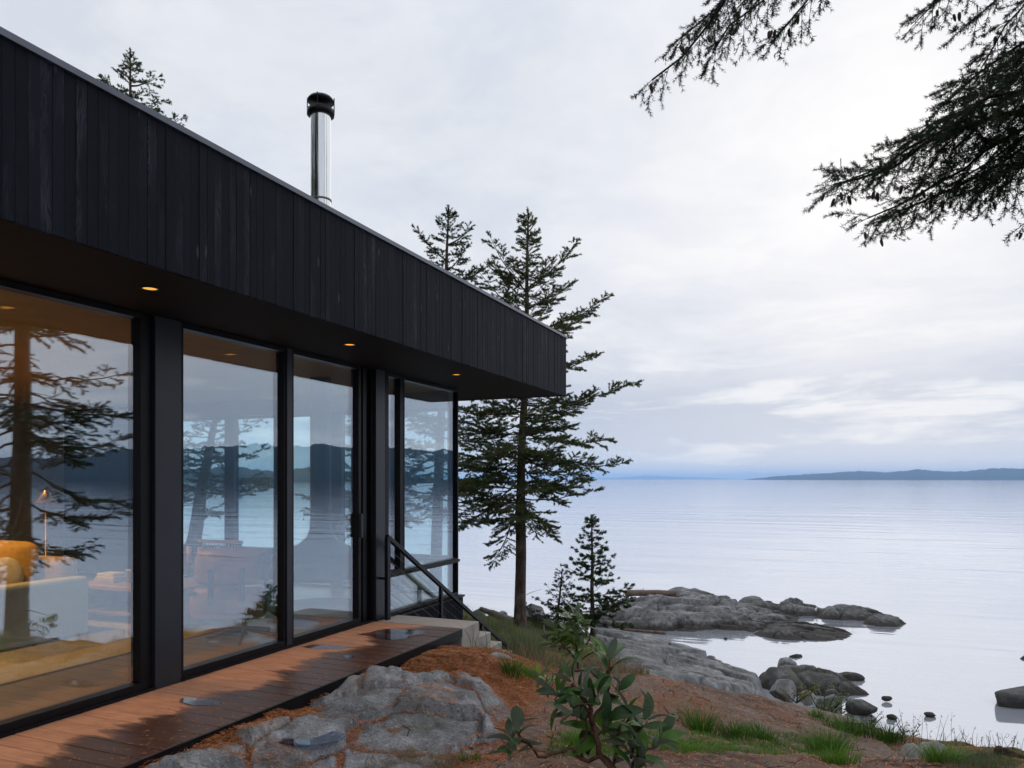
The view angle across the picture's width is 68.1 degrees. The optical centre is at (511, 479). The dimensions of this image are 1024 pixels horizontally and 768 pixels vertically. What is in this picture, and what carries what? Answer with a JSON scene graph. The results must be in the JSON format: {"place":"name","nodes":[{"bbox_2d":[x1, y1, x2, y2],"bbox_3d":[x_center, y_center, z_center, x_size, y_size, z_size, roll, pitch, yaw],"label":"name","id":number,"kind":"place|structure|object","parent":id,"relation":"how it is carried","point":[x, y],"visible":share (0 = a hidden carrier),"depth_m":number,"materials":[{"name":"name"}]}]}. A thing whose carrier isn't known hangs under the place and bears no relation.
{"place":"outdoors","nodes":[
{"label":"outdoors","id":0,"kind":"place"},
{"bbox_2d":[125,569,130,582],"bbox_3d":[-3.866,1.020,8.040,0.350,0.137,0.260,0,0,23],"label":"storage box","id":1,"kind":"object","parent":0,"point":[128,575],"visible":0.18,"depth_m":7.98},
{"bbox_2d":[183,467,432,481],"bbox_3d":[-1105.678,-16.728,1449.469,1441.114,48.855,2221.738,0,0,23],"label":"opposite shore","id":2,"kind":"structure","parent":0,"point":[301,475],"depth_m":1810.78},
{"bbox_2d":[294,583,330,587],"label":"end window","id":3,"kind":"structure","parent":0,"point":[298,584],"depth_m":10.59,"materials":[{"name":"black glass"}]},
{"bbox_2d":[183,543,591,647],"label":"headland grass","id":4,"kind":"structure","parent":0,"point":[409,585],"depth_m":18.42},
{"bbox_2d":[0,0,1023,478],"label":"sky","id":5,"kind":"structure","parent":0,"point":[762,338],"materials":[{"name":"white"}]},
{"bbox_2d":[183,479,1023,750],"bbox_3d":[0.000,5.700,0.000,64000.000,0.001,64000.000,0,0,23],"label":"sea","id":6,"kind":"structure","parent":0,"point":[936,567],"depth_m":51.87,"materials":[{"name":"liquid"}]},
{"bbox_2d":[576,594,799,631],"bbox_3d":[7.184,5.543,31.200,9.906,1.474,6.272,0,0,-5],"label":"rock islet","id":7,"kind":"object","parent":6,"relation":"in","point":[688,613],"visible":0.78,"depth_m":29.52,"materials":[{"name":"stone"}]},
{"bbox_2d":[625,589,676,596],"bbox_3d":[6.154,5.067,33.603,2.272,0.372,0.303,0,0,21],"label":"driftwood log","id":8,"kind":"object","parent":7,"relation":"on","point":[643,592],"visible":0.8,"depth_m":33.49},
{"bbox_2d":[668,587,713,596],"bbox_3d":[8.701,5.751,36.500,2.799,0.986,2.464,0,0,0],"label":"rock islet","id":9,"kind":"object","parent":6,"relation":"in","point":[682,591],"visible":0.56,"depth_m":36.34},
{"bbox_2d":[738,596,778,609],"bbox_3d":[10.825,5.707,33.800,3.069,0.998,2.464,0,0,3],"label":"rock islet","id":10,"kind":"object","parent":6,"relation":"in","point":[759,601],"visible":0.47,"depth_m":33.32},
{"bbox_2d":[777,657,796,666],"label":"shore boulder","id":11,"kind":"object","parent":6,"relation":"in","point":[785,661],"visible":0.37,"depth_m":21.86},
{"bbox_2d":[775,597,820,615],"bbox_3d":[12.343,5.752,32.597,2.185,1.224,2.352,0,0,6],"label":"rock islet","id":12,"kind":"object","parent":6,"relation":"in","point":[795,606],"visible":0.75,"depth_m":31.94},
{"bbox_2d":[747,621,852,640],"bbox_3d":[10.746,5.775,28.300,4.093,0.673,3.472,0,0,-2],"label":"rock islet","id":13,"kind":"object","parent":6,"relation":"in","point":[796,631],"visible":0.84,"depth_m":27.73,"materials":[{"name":"stone"}]},
{"bbox_2d":[759,664,868,695],"bbox_3d":[8.213,5.661,20.698,3.281,1.134,1.980,0,0,8],"label":"shore boulder","id":14,"kind":"object","parent":6,"relation":"in","point":[797,675],"visible":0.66,"depth_m":20.34,"materials":[{"name":"stone"}]},
{"bbox_2d":[824,689,838,695],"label":"shore boulder","id":15,"kind":"object","parent":6,"relation":"on","point":[830,692],"visible":0.51,"depth_m":19.11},
{"bbox_2d":[839,672,864,680],"bbox_3d":[9.494,5.668,21.596,1.082,0.337,0.454,0,0,1],"label":"shore boulder","id":16,"kind":"object","parent":6,"relation":"in","point":[851,676],"visible":0.44,"depth_m":21.42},
{"bbox_2d":[812,604,898,620],"bbox_3d":[14.177,5.734,31.600,4.039,1.086,2.688,0,0,9],"label":"rock islet","id":17,"kind":"object","parent":6,"relation":"in","point":[845,612],"visible":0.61,"depth_m":30.99,"materials":[{"name":"stone"}]},
{"bbox_2d":[845,699,877,714],"bbox_3d":[8.472,5.547,18.377,0.731,0.403,0.448,0,0,23],"label":"shore boulder","id":18,"kind":"object","parent":6,"relation":"on","point":[857,707],"visible":0.85,"depth_m":18.27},
{"bbox_2d":[863,614,905,626],"bbox_3d":[14.708,5.759,29.900,1.810,0.898,1.680,0,0,7],"label":"rock islet","id":19,"kind":"object","parent":6,"relation":"in","point":[883,620],"visible":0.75,"depth_m":29.62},
{"bbox_2d":[881,696,891,700],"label":"awash rock","id":20,"kind":"object","parent":6,"relation":"on","point":[886,698],"visible":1,"depth_m":19.36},
{"bbox_2d":[886,714,896,719],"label":"awash rock","id":21,"kind":"object","parent":6,"relation":"on","point":[890,716],"visible":0.9,"depth_m":17.96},
{"bbox_2d":[924,712,935,716],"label":"awash rock","id":22,"kind":"object","parent":6,"relation":"on","point":[929,714],"visible":0.98,"depth_m":18.14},
{"bbox_2d":[995,686,1023,708],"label":"shore boulder","id":23,"kind":"object","parent":6,"relation":"in","point":[1011,698],"visible":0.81,"depth_m":18.94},
{"bbox_2d":[183,562,1023,767],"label":"ground","id":24,"kind":"structure","parent":0,"point":[875,748],"depth_m":6.73,"materials":[{"name":"soil"}]},
{"bbox_2d":[96,48,188,125],"bbox_3d":[-10.572,-4.772,21.282,3.606,14.444,4.798,0,0,50],"label":"fir tree","id":25,"kind":"object","parent":24,"relation":"on","point":[122,73],"visible":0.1,"depth_m":20.91,"materials":[{"name":"green plant"}]},
{"bbox_2d":[183,418,273,568],"bbox_3d":[-7.145,-0.347,17.760,4.033,4.798,3.910,0,0,23],"label":"fir tree","id":26,"kind":"object","parent":24,"relation":"on","point":[199,515],"visible":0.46,"depth_m":17.60,"materials":[{"name":"green plant"}]},
{"bbox_2d":[0,622,461,767],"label":"deck","id":27,"kind":"structure","parent":24,"relation":"on","point":[65,738],"depth_m":5.09,"materials":[{"name":"brown wood"}]},
{"bbox_2d":[30,626,450,766],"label":"needle litter","id":28,"kind":"object","parent":27,"relation":"on","point":[249,694],"visible":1,"depth_m":5.10,"materials":[{"name":"plant"}]},
{"bbox_2d":[0,26,567,738],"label":"house","id":29,"kind":"structure","parent":24,"relation":"on","point":[162,278],"depth_m":5.90,"materials":[{"name":"wood"}]},
{"bbox_2d":[0,279,145,732],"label":"window","id":30,"kind":"structure","parent":29,"relation":"in","point":[138,319],"depth_m":5.31,"materials":[{"name":"black metal"}]},
{"bbox_2d":[0,616,225,685],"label":"rug","id":31,"kind":"object","parent":29,"relation":"on","point":[105,637],"visible":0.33,"depth_m":6.58,"materials":[{"name":"fabric"}]},
{"bbox_2d":[0,540,87,650],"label":"sofa","id":32,"kind":"object","parent":31,"relation":"on","point":[46,599],"visible":0.98,"depth_m":6.98,"materials":[{"name":"beige fabric"}]},
{"bbox_2d":[0,557,23,584],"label":"round cushion","id":33,"kind":"object","parent":32,"relation":"on","point":[11,571],"visible":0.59,"depth_m":6.95,"materials":[{"name":"fabric"}]},
{"bbox_2d":[35,490,56,555],"bbox_3d":[-5.161,0.810,8.392,0.240,1.380,0.240,0,0,23],"label":"floor lamp","id":34,"kind":"object","parent":31,"relation":"on","point":[45,496],"visible":0.58,"depth_m":8.37,"materials":[{"name":"gold metal"}]},
{"bbox_2d":[88,575,236,626],"bbox_3d":[-3.800,1.288,8.148,1.400,0.395,1.000,0,0,23],"label":"coffee table","id":35,"kind":"object","parent":31,"relation":"on","point":[105,598],"visible":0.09,"depth_m":8.00,"materials":[{"name":"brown wood"}]},
{"bbox_2d":[94,578,125,582],"bbox_3d":[-4.272,1.074,8.107,0.300,0.030,0.220,0,0,23],"label":"book","id":36,"kind":"object","parent":35,"relation":"on","point":[110,580],"visible":0.54,"depth_m":8.01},
{"bbox_2d":[95,575,125,579],"bbox_3d":[-4.282,1.046,8.122,0.270,0.025,0.200,0,0,23],"label":"book","id":37,"kind":"object","parent":36,"relation":"on","point":[111,578],"visible":0.56,"depth_m":8.05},
{"bbox_2d":[97,571,125,576],"bbox_3d":[-4.292,1.017,8.137,0.240,0.030,0.180,0,0,23],"label":"book","id":38,"kind":"object","parent":37,"relation":"on","point":[112,573],"visible":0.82,"depth_m":8.08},
{"bbox_2d":[184,546,193,576],"bbox_3d":[-3.611,0.916,8.470,0.100,0.345,0.100,0,0,23],"label":"candlestick","id":39,"kind":"object","parent":35,"relation":"on","point":[188,556],"visible":1,"depth_m":8.45,"materials":[{"name":"white metal"}]},
{"bbox_2d":[183,417,223,547],"bbox_3d":[-4.791,0.052,11.479,1.500,1.945,0.090,0,0,23],"label":"end window","id":40,"kind":"structure","parent":29,"relation":"in","point":[213,418],"depth_m":11.40,"materials":[{"name":"black metal"}]},
{"bbox_2d":[189,548,275,646],"bbox_3d":[-2.590,1.069,7.212,0.905,0.859,0.749,0,0,23],"label":"lounge chair","id":41,"kind":"object","parent":29,"relation":"on","point":[241,568],"visible":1,"depth_m":7.00,"materials":[{"name":"brown leather"}]},
{"bbox_2d":[197,539,268,588],"bbox_3d":[-3.473,1.120,9.447,0.700,0.760,0.550,0,0,23],"label":"spindle chair","id":42,"kind":"object","parent":29,"relation":"on","point":[226,542],"visible":0.27,"depth_m":9.22,"materials":[{"name":"brown wood"}]},
{"bbox_2d":[181,322,285,677],"bbox_3d":[-2.277,0.165,6.197,0.095,2.666,1.204,0,0,23],"label":"sliding door","id":43,"kind":"structure","parent":29,"relation":"in","point":[280,641],"depth_m":6.70,"materials":[{"name":"black metal"}]},
{"bbox_2d":[236,415,273,550],"bbox_3d":[-3.684,0.052,11.015,0.900,1.945,0.090,0,0,23],"label":"end window","id":44,"kind":"structure","parent":29,"relation":"in","point":[262,416],"depth_m":11.17,"materials":[{"name":"black metal"}]},
{"bbox_2d":[294,414,309,416],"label":"end window","id":45,"kind":"structure","parent":29,"relation":"in","point":[295,415],"depth_m":10.69,"materials":[{"name":"black glass"}]},
{"bbox_2d":[267,377,350,619],"bbox_3d":[-2.142,0.173,8.484,1.260,2.614,1.260,0,0,23],"label":"hanging fireplace","id":46,"kind":"object","parent":29,"relation":"hanging from","point":[322,553],"visible":0.68,"depth_m":8.37,"materials":[{"name":"metal"}]},
{"bbox_2d":[307,91,334,206],"bbox_3d":[-2.142,-3.092,8.484,0.296,2.375,0.296,0,0,23],"label":"chimney","id":47,"kind":"object","parent":29,"relation":"on","point":[320,112],"visible":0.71,"depth_m":8.39,"materials":[{"name":"silver metal"}]},
{"bbox_2d":[292,349,360,643],"bbox_3d":[-1.811,0.165,7.311,0.095,2.666,1.110,0,0,23],"label":"sliding door","id":48,"kind":"structure","parent":29,"relation":"in","point":[355,618],"depth_m":7.77,"materials":[{"name":"black metal"}]},
{"bbox_2d":[344,412,350,543],"bbox_3d":[-1.940,0.052,10.286,0.920,1.945,0.090,0,0,23],"label":"end window","id":49,"kind":"structure","parent":29,"relation":"in","point":[345,413],"depth_m":10.48,"materials":[{"name":"black metal"}]},
{"bbox_2d":[385,372,402,572],"bbox_3d":[-1.346,-0.054,8.422,0.095,2.228,0.380,0,0,23],"label":"casement window","id":50,"kind":"structure","parent":29,"relation":"in","point":[397,379],"depth_m":8.52,"materials":[{"name":"black metal"}]},
{"bbox_2d":[391,562,457,614],"bbox_3d":[-1.080,1.288,9.059,0.095,0.435,1.760,0,0,23],"label":"low window","id":51,"kind":"structure","parent":29,"relation":"in","point":[455,565],"depth_m":9.23,"materials":[{"name":"black metal"}]},
{"bbox_2d":[402,560,452,594],"bbox_3d":[-1.147,1.280,9.954,0.800,0.440,0.090,0,0,23],"label":"end window","id":52,"kind":"structure","parent":29,"relation":"in","point":[450,567],"depth_m":9.87,"materials":[{"name":"black glass"}]},
{"bbox_2d":[405,408,452,558],"bbox_3d":[-1.147,0.052,9.954,0.800,1.945,0.090,0,0,23],"label":"end window","id":53,"kind":"structure","parent":29,"relation":"in","point":[450,410],"depth_m":9.79,"materials":[{"name":"black metal"}]},
{"bbox_2d":[403,376,457,569],"bbox_3d":[-1.005,-0.067,9.239,0.095,2.203,1.370,0,0,23],"label":"corner window","id":54,"kind":"structure","parent":29,"relation":"in","point":[405,379],"depth_m":9.83,"materials":[{"name":"black metal"}]},
{"bbox_2d":[146,665,510,767],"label":"granite outcrop","id":55,"kind":"object","parent":24,"relation":"on","point":[316,735],"visible":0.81,"depth_m":4.99,"materials":[{"name":"stone"}]},
{"bbox_2d":[212,681,497,767],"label":"needle litter","id":56,"kind":"object","parent":24,"relation":"on","point":[266,745],"visible":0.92,"depth_m":4.53,"materials":[{"name":"plant"}]},
{"bbox_2d":[138,645,583,767],"bbox_3d":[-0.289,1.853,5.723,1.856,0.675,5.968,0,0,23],"label":"needle litter","id":57,"kind":"object","parent":24,"relation":"on","point":[451,650],"visible":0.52,"depth_m":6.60,"materials":[{"name":"plant"}]},
{"bbox_2d":[295,415,474,539],"bbox_3d":[-4.033,-0.197,21.366,4.450,6.316,4.964,0,0,41],"label":"fir tree","id":58,"kind":"object","parent":24,"relation":"on","point":[348,496],"visible":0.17,"depth_m":21.23,"materials":[{"name":"green plant"}]},
{"bbox_2d":[361,742,467,767],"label":"dead grass","id":59,"kind":"structure","parent":24,"relation":"on","point":[440,764],"depth_m":4.58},
{"bbox_2d":[345,204,525,590],"bbox_3d":[-2.102,-2.036,19.739,4.912,10.633,4.622,0,0,-21],"label":"fir tree","id":60,"kind":"object","parent":24,"relation":"on","point":[439,429],"visible":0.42,"depth_m":19.66,"materials":[{"name":"green plant"}]},
{"bbox_2d":[378,615,511,651],"bbox_3d":[-0.532,2.269,8.826,0.995,1.546,2.224,0,0,23],"label":"concrete stair","id":61,"kind":"object","parent":24,"relation":"on","point":[464,640],"visible":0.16,"depth_m":7.93,"materials":[{"name":"concrete"}]},
{"bbox_2d":[380,534,515,652],"bbox_3d":[-0.672,1.694,9.717,0.116,2.212,3.609,0,0,23],"label":"stair handrail","id":62,"kind":"object","parent":61,"relation":"attached to","point":[389,540],"visible":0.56,"depth_m":8.59,"materials":[{"name":"metal"}]},
{"bbox_2d":[450,750,483,763],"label":"grass tuft","id":63,"kind":"object","parent":24,"relation":"on","point":[472,755],"visible":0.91,"depth_m":4.66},
{"bbox_2d":[479,607,513,621],"bbox_3d":[-0.413,3.533,19.472,0.251,0.349,1.340,0,0,-43],"label":"driftwood log","id":64,"kind":"object","parent":24,"relation":"on","point":[496,614],"visible":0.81,"depth_m":19.40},
{"bbox_2d":[489,652,511,658],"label":"bank rock","id":65,"kind":"object","parent":24,"relation":"on","point":[495,654],"visible":0.03,"depth_m":7.10,"materials":[{"name":"stone"}]},
{"bbox_2d":[461,611,549,658],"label":"wild grass","id":66,"kind":"structure","parent":24,"relation":"on","point":[531,635],"depth_m":12.49,"materials":[{"name":"plant"}]},
{"bbox_2d":[491,654,535,680],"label":"grass tuft","id":67,"kind":"object","parent":24,"relation":"on","point":[508,667],"visible":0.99,"depth_m":6.65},
{"bbox_2d":[512,659,545,680],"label":"grass tuft","id":68,"kind":"object","parent":24,"relation":"on","point":[530,674],"visible":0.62,"depth_m":6.80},
{"bbox_2d":[425,206,643,631],"bbox_3d":[0.342,-1.074,15.628,4.228,9.484,3.298,0,0,-23],"label":"fir tree","id":69,"kind":"object","parent":24,"relation":"on","point":[548,457],"visible":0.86,"depth_m":15.52,"materials":[{"name":"green plant"}]},
{"bbox_2d":[526,604,545,617],"bbox_3d":[0.626,3.883,20.833,0.820,0.918,0.808,0,0,23],"label":"shore boulder","id":70,"kind":"object","parent":24,"relation":"on","point":[535,607],"visible":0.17,"depth_m":20.69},
{"bbox_2d":[531,662,555,696],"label":"rhododendron","id":71,"kind":"object","parent":24,"relation":"on","point":[538,670],"visible":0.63,"depth_m":5.42,"materials":[{"name":"green plant"}]},
{"bbox_2d":[526,601,570,629],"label":"juniper shrub","id":72,"kind":"object","parent":24,"relation":"on","point":[532,619],"visible":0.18,"depth_m":17.13,"materials":[{"name":"green plant"}]},
{"bbox_2d":[529,568,587,624],"bbox_3d":[0.997,3.046,18.056,1.407,1.846,1.541,0,0,23],"label":"pine tree","id":73,"kind":"object","parent":24,"relation":"on","point":[561,582],"visible":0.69,"depth_m":18.09,"materials":[{"name":"green plant"}]},
{"bbox_2d":[536,616,581,633],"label":"juniper shrub","id":74,"kind":"object","parent":24,"relation":"on","point":[558,626],"visible":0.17,"depth_m":16.52,"materials":[{"name":"green plant"}]},
{"bbox_2d":[538,603,606,669],"bbox_3d":[0.647,1.665,7.910,0.754,0.722,0.490,0,0,45],"label":"rhododendron","id":75,"kind":"object","parent":24,"relation":"on","point":[565,637],"visible":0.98,"depth_m":7.91,"materials":[{"name":"green plant"}]},
{"bbox_2d":[503,633,652,677],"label":"dry grass","id":76,"kind":"structure","parent":24,"relation":"on","point":[623,671],"depth_m":8.12,"materials":[{"name":"plant"}]},
{"bbox_2d":[546,724,611,748],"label":"grass tuft","id":77,"kind":"object","parent":24,"relation":"on","point":[573,740],"visible":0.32,"depth_m":5.22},
{"bbox_2d":[486,638,683,767],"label":"rhododendron","id":78,"kind":"object","parent":24,"relation":"on","point":[603,716],"visible":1,"depth_m":3.08,"materials":[{"name":"green plant"}]},
{"bbox_2d":[544,727,631,758],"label":"herbs","id":79,"kind":"object","parent":24,"relation":"on","point":[592,753],"visible":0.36,"depth_m":5.06,"materials":[{"name":"green plant"}]},
{"bbox_2d":[547,514,635,636],"bbox_3d":[1.901,2.480,18.146,2.222,3.336,1.740,0,0,2],"label":"pine tree","id":80,"kind":"object","parent":24,"relation":"on","point":[605,605],"visible":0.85,"depth_m":18.13,"materials":[{"name":"plant"}]},
{"bbox_2d":[576,627,766,696],"bbox_3d":[3.484,4.541,18.359,5.133,1.902,8.761,0,0,23],"label":"bedrock shelf","id":81,"kind":"object","parent":24,"relation":"on","point":[674,661],"visible":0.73,"depth_m":18.07,"materials":[{"name":"stone"}]},
{"bbox_2d":[622,629,665,634],"bbox_3d":[3.905,4.502,22.398,1.280,0.112,0.101,0,0,18],"label":"driftwood pole","id":82,"kind":"object","parent":81,"relation":"on","point":[649,631],"visible":0.94,"depth_m":22.34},
{"bbox_2d":[320,662,1023,767],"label":"fallen twigs","id":83,"kind":"object","parent":24,"relation":"on","point":[727,736],"visible":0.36,"depth_m":5.48,"materials":[{"name":"brown plant"}]},
{"bbox_2d":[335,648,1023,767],"bbox_3d":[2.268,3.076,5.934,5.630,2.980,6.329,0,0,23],"label":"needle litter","id":84,"kind":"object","parent":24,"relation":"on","point":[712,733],"visible":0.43,"depth_m":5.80,"materials":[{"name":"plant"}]},
{"bbox_2d":[647,738,722,755],"bbox_3d":[1.253,1.959,5.532,0.725,0.219,0.660,0,0,-38],"label":"herb patch","id":85,"kind":"object","parent":24,"relation":"on","point":[684,745],"visible":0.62,"depth_m":5.53,"materials":[{"name":"green plant"}]},
{"bbox_2d":[665,700,732,736],"bbox_3d":[1.680,2.147,6.771,0.698,0.337,0.730,0,0,23],"label":"grass tuft","id":86,"kind":"object","parent":24,"relation":"on","point":[697,725],"visible":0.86,"depth_m":6.78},
{"bbox_2d":[703,716,766,742],"bbox_3d":[2.029,2.261,6.818,0.612,0.264,0.634,0,0,-33],"label":"grass tuft","id":87,"kind":"object","parent":24,"relation":"on","point":[738,731],"visible":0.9,"depth_m":6.78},
{"bbox_2d":[643,727,858,756],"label":"herbs","id":88,"kind":"object","parent":24,"relation":"on","point":[720,745],"visible":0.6,"depth_m":6.19,"materials":[{"name":"green plant"}]},
{"bbox_2d":[740,718,792,743],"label":"grass tuft","id":89,"kind":"object","parent":24,"relation":"on","point":[767,736],"visible":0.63,"depth_m":6.98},
{"bbox_2d":[769,679,796,702],"bbox_3d":[5.576,4.350,15.613,0.532,0.482,0.489,0,0,23],"label":"shore boulder","id":90,"kind":"object","parent":24,"relation":"on","point":[784,685],"visible":0.95,"depth_m":15.49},
{"bbox_2d":[779,681,819,705],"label":"shore shrub","id":91,"kind":"object","parent":24,"relation":"on","point":[804,694],"visible":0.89,"depth_m":12.89,"materials":[{"name":"green plant"}]},
{"bbox_2d":[799,691,814,705],"bbox_3d":[6.550,4.848,16.810,0.330,0.337,0.272,0,0,23],"label":"shore boulder","id":92,"kind":"object","parent":24,"relation":"on","point":[808,702],"visible":0.4,"depth_m":16.72,"materials":[{"name":"grey stone"}]},
{"bbox_2d":[803,704,838,720],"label":"grass tuft","id":93,"kind":"object","parent":24,"relation":"on","point":[818,715],"visible":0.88,"depth_m":8.18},
{"bbox_2d":[799,680,850,714],"bbox_3d":[4.767,3.384,11.522,0.731,0.494,0.687,0,0,-14],"label":"shore shrub","id":94,"kind":"object","parent":24,"relation":"on","point":[839,700],"visible":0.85,"depth_m":11.57,"materials":[{"name":"green plant"}]},
{"bbox_2d":[631,0,1023,246],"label":"fir tree","id":95,"kind":"object","parent":24,"relation":"on","point":[989,174],"visible":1,"depth_m":5.73,"materials":[{"name":"green plant"}]},
{"bbox_2d":[816,694,841,713],"bbox_3d":[7.192,5.152,17.208,0.535,0.533,0.533,0,0,-30],"label":"shore boulder","id":96,"kind":"object","parent":24,"relation":"on","point":[826,697],"visible":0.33,"depth_m":17.06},
{"bbox_2d":[780,717,879,755],"bbox_3d":[2.745,2.278,6.666,0.818,0.378,0.823,0,0,-25],"label":"grass tuft","id":97,"kind":"object","parent":24,"relation":"on","point":[821,742],"visible":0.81,"depth_m":6.62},
{"bbox_2d":[797,742,872,765],"bbox_3d":[2.339,1.970,5.394,0.502,0.214,0.502,0,0,-33],"label":"grass tuft","id":98,"kind":"object","parent":24,"relation":"on","point":[831,758],"visible":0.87,"depth_m":5.37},
{"bbox_2d":[814,708,868,735],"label":"grass tuft","id":99,"kind":"object","parent":24,"relation":"on","point":[836,722],"visible":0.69,"depth_m":7.88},
{"bbox_2d":[827,711,885,736],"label":"grass tuft","id":100,"kind":"object","parent":24,"relation":"on","point":[859,732],"visible":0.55,"depth_m":7.83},
{"bbox_2d":[835,697,885,726],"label":"shore shrub","id":101,"kind":"object","parent":24,"relation":"on","point":[870,720],"visible":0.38,"depth_m":9.18,"materials":[{"name":"green plant"}]},
{"bbox_2d":[857,718,919,745],"bbox_3d":[3.687,2.478,7.440,0.739,0.302,0.690,0,0,23],"label":"grass tuft","id":102,"kind":"object","parent":24,"relation":"on","point":[892,737],"visible":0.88,"depth_m":7.42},
{"bbox_2d":[893,717,921,735],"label":"shore shrub","id":103,"kind":"object","parent":24,"relation":"on","point":[908,730],"visible":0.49,"depth_m":8.53,"materials":[{"name":"green plant"}]},
{"bbox_2d":[899,741,948,758],"bbox_3d":[3.455,2.373,6.330,0.628,0.589,1.519,0,0,23],"label":"bank rock","id":104,"kind":"object","parent":24,"relation":"on","point":[908,751],"visible":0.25,"depth_m":6.23,"materials":[{"name":"stone"}]},
{"bbox_2d":[843,706,1022,748],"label":"dry stalks","id":105,"kind":"object","parent":24,"relation":"on","point":[871,729],"visible":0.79,"depth_m":7.38,"materials":[{"name":"brown plant"}]},
{"bbox_2d":[842,711,1023,743],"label":"seed heads","id":106,"kind":"object","parent":105,"relation":"attached to","point":[924,721],"visible":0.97,"depth_m":7.38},
{"bbox_2d":[903,735,981,763],"bbox_3d":[3.126,1.981,5.522,0.547,0.261,0.547,0,0,-22],"label":"grass tuft","id":107,"kind":"object","parent":24,"relation":"on","point":[934,758],"visible":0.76,"depth_m":5.50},
{"bbox_2d":[881,740,1023,766],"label":"moss cover","id":108,"kind":"object","parent":24,"relation":"on","point":[882,741],"visible":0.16,"depth_m":6.33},
{"bbox_2d":[904,732,1020,746],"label":"bank grass","id":109,"kind":"structure","parent":24,"relation":"on","point":[957,737],"depth_m":7.37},
{"bbox_2d":[939,747,1023,767],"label":"bank grass","id":110,"kind":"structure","parent":24,"relation":"on","point":[979,758],"depth_m":5.36,"materials":[{"name":"plant"}]},
{"bbox_2d":[994,745,1023,758],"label":"rock","id":111,"kind":"object","parent":24,"relation":"on","point":[1009,752],"visible":0.44,"depth_m":6.41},
{"bbox_2d":[592,475,726,478],"bbox_3d":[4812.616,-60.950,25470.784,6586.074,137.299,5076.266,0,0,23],"label":"faint mountains","id":112,"kind":"structure","parent":0,"point":[651,477],"depth_m":24422.75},
{"bbox_2d":[745,468,1023,479],"bbox_3d":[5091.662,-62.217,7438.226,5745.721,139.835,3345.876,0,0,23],"label":"distant hills","id":113,"kind":"structure","parent":0,"point":[991,474],"depth_m":7461.98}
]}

